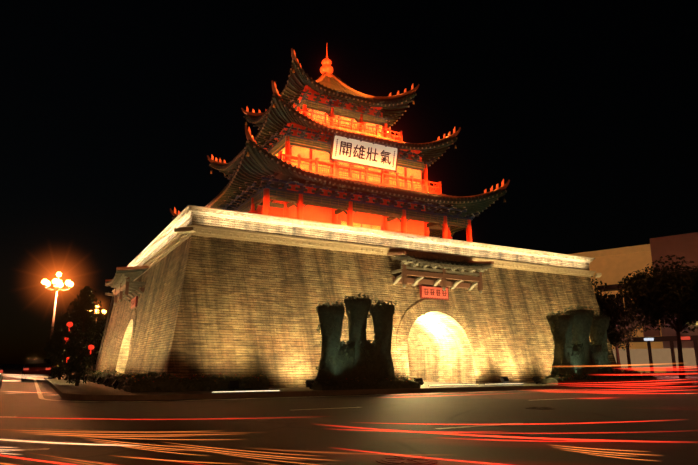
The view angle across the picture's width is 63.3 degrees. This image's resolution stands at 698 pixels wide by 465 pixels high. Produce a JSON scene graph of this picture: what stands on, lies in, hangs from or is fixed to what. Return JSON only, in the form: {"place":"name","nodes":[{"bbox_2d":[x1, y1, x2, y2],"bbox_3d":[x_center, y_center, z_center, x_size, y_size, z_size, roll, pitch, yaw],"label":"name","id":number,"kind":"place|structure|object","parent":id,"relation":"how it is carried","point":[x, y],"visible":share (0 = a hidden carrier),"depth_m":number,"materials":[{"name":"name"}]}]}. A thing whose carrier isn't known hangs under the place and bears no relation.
{"place":"outdoors","nodes":[
{"label":"outdoors","id":0,"kind":"place"},
{"bbox_2d":[0,364,697,464],"bbox_3d":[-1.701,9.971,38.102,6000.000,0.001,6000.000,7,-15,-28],"label":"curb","id":1,"kind":"structure","parent":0,"point":[642,425],"depth_m":9.90,"materials":[{"name":"concrete"}]},
{"bbox_2d":[0,366,2,388],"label":"parked car","id":2,"kind":"object","parent":1,"relation":"on","point":[1,375],"visible":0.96,"depth_m":25.12,"materials":[{"name":"red paint"}]},
{"bbox_2d":[21,359,52,380],"bbox_3d":[-21.079,9.303,38.437,1.897,1.448,4.480,7,-15,-28],"label":"parked car","id":3,"kind":"object","parent":1,"relation":"on","point":[35,367],"visible":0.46,"depth_m":36.88,"materials":[{"name":"red paint"}]},
{"bbox_2d":[42,272,73,352],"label":"street lamp","id":4,"kind":"object","parent":1,"relation":"on","point":[57,283],"depth_m":57.93,"materials":[{"name":"metal"}]},
{"bbox_2d":[90,305,105,370],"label":"street lamp","id":5,"kind":"object","parent":1,"relation":"on","point":[94,333],"depth_m":94.13,"materials":[{"name":"metal"}]},
{"bbox_2d":[0,379,697,450],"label":"road markings","id":6,"kind":"object","parent":1,"relation":"on","point":[40,395],"visible":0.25,"depth_m":17.44,"materials":[{"name":"paint"}]},
{"bbox_2d":[44,376,691,400],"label":"sidewalk","id":7,"kind":"structure","parent":1,"relation":"on","point":[62,388],"depth_m":21.37,"materials":[{"name":"grey concrete"}]},
{"bbox_2d":[47,313,80,379],"bbox_3d":[-18.177,7.196,36.043,2.097,4.178,2.055,-9,-16,34],"label":"conifer","id":8,"kind":"object","parent":7,"relation":"on","point":[58,363],"visible":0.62,"depth_m":35.67,"materials":[{"name":"green plant"}]},
{"bbox_2d":[55,286,106,385],"bbox_3d":[-12.176,4.662,25.804,2.069,4.482,1.973,-3,-13,13],"label":"conifer","id":9,"kind":"object","parent":7,"relation":"on","point":[86,306],"visible":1,"depth_m":25.51,"materials":[{"name":"green plant"}]},
{"bbox_2d":[75,374,618,390],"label":"floodlight fittings","id":10,"kind":"object","parent":7,"relation":"on","point":[233,385],"visible":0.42,"depth_m":24.61,"materials":[{"name":"grey metal"}]},
{"bbox_2d":[311,292,396,388],"bbox_3d":[0.296,4.426,23.299,3.898,3.958,1.443,7,-15,-28],"label":"sculpture","id":11,"kind":"object","parent":7,"relation":"on","point":[358,355],"visible":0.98,"depth_m":23.02,"materials":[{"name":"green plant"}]},
{"bbox_2d":[97,205,617,387],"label":"stone wall","id":12,"kind":"structure","parent":7,"relation":"on","point":[233,293],"depth_m":26.39,"materials":[{"name":"brick"}]},
{"bbox_2d":[105,251,493,305],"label":"gate canopies","id":13,"kind":"object","parent":12,"relation":"attached to","point":[122,281],"visible":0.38,"depth_m":28.57,"materials":[{"name":"grey tile"}]},
{"bbox_2d":[117,285,481,353],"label":"gate arch trim","id":14,"kind":"structure","parent":12,"relation":"attached to","point":[416,311],"depth_m":28.45,"materials":[{"name":"beige stone"}]},
{"bbox_2d":[216,85,478,241],"bbox_3d":[-1.701,-3.243,41.170,16.034,12.170,16.034,7,-15,-28],"label":"pavilion timber frame","id":15,"kind":"object","parent":12,"relation":"on","point":[279,195],"visible":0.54,"depth_m":35.63,"materials":[{"name":"red wood"}]},
{"bbox_2d":[241,48,419,129],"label":"top roof","id":16,"kind":"structure","parent":15,"relation":"on","point":[298,80],"depth_m":39.99,"materials":[{"name":"tile"}]},
{"bbox_2d":[317,50,354,89],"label":"roof finial","id":17,"kind":"object","parent":16,"relation":"on","point":[327,67],"visible":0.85,"depth_m":43.00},
{"bbox_2d":[207,80,460,176],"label":"roof","id":18,"kind":"structure","parent":15,"relation":"on","point":[281,112],"depth_m":35.85,"materials":[{"name":"tile"}]},
{"bbox_2d":[170,126,509,225],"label":"roof","id":19,"kind":"structure","parent":15,"relation":"attached to","point":[256,163],"depth_m":32.83,"materials":[{"name":"tile"}]},
{"bbox_2d":[277,107,441,193],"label":"pavilion railings","id":20,"kind":"object","parent":15,"relation":"attached to","point":[428,188],"visible":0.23,"depth_m":37.07,"materials":[{"name":"red wood"}]},
{"bbox_2d":[329,133,398,172],"bbox_3d":[1.058,-5.237,36.476,4.940,1.981,0.547,7,-15,-28],"label":"name plaque","id":21,"kind":"object","parent":15,"relation":"attached to","point":[358,152],"visible":0.98,"depth_m":36.33,"materials":[{"name":"white paint"},{"name":"ink"}]},
{"bbox_2d":[211,383,523,392],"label":"ground led strips","id":22,"kind":"object","parent":7,"relation":"on","point":[429,385],"visible":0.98,"depth_m":20.03,"materials":[{"name":"grey metal"}]},
{"bbox_2d":[81,368,657,392],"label":"hedge borders","id":23,"kind":"object","parent":7,"relation":"on","point":[141,383],"visible":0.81,"depth_m":21.46,"materials":[{"name":"green plant"}]},
{"bbox_2d":[546,302,614,378],"bbox_3d":[12.039,5.742,29.308,4.969,4.168,1.715,10,-16,-37],"label":"sculpture","id":24,"kind":"object","parent":7,"relation":"on","point":[577,351],"visible":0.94,"depth_m":28.76,"materials":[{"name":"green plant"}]},
{"bbox_2d":[376,393,677,464],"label":"manhole covers","id":25,"kind":"object","parent":1,"relation":"on","point":[404,460],"visible":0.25,"depth_m":6.54,"materials":[{"name":"metal"}]},
{"bbox_2d":[590,276,634,345],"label":"street tree","id":26,"kind":"object","parent":1,"relation":"on","point":[608,307],"visible":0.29,"depth_m":48.71,"materials":[{"name":"green plant"}]},
{"bbox_2d":[603,292,649,370],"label":"street tree","id":27,"kind":"object","parent":1,"relation":"on","point":[629,330],"visible":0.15,"depth_m":58.22,"materials":[{"name":"green plant"}]},
{"bbox_2d":[569,232,697,372],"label":"shopping block","id":28,"kind":"structure","parent":1,"relation":"on","point":[652,350],"depth_m":73.23,"materials":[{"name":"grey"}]},
{"bbox_2d":[616,255,697,377],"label":"street tree","id":29,"kind":"object","parent":1,"relation":"on","point":[646,292],"visible":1,"depth_m":46.79,"materials":[{"name":"green plant"}]},
{"bbox_2d":[662,267,697,316],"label":"street tree","id":30,"kind":"object","parent":1,"relation":"on","point":[691,293],"visible":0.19,"depth_m":46.18,"materials":[{"name":"green plant"}]},
{"bbox_2d":[0,0,697,363],"label":"sky","id":31,"kind":"structure","parent":0,"point":[112,112],"materials":[{"name":"black"}]}
]}

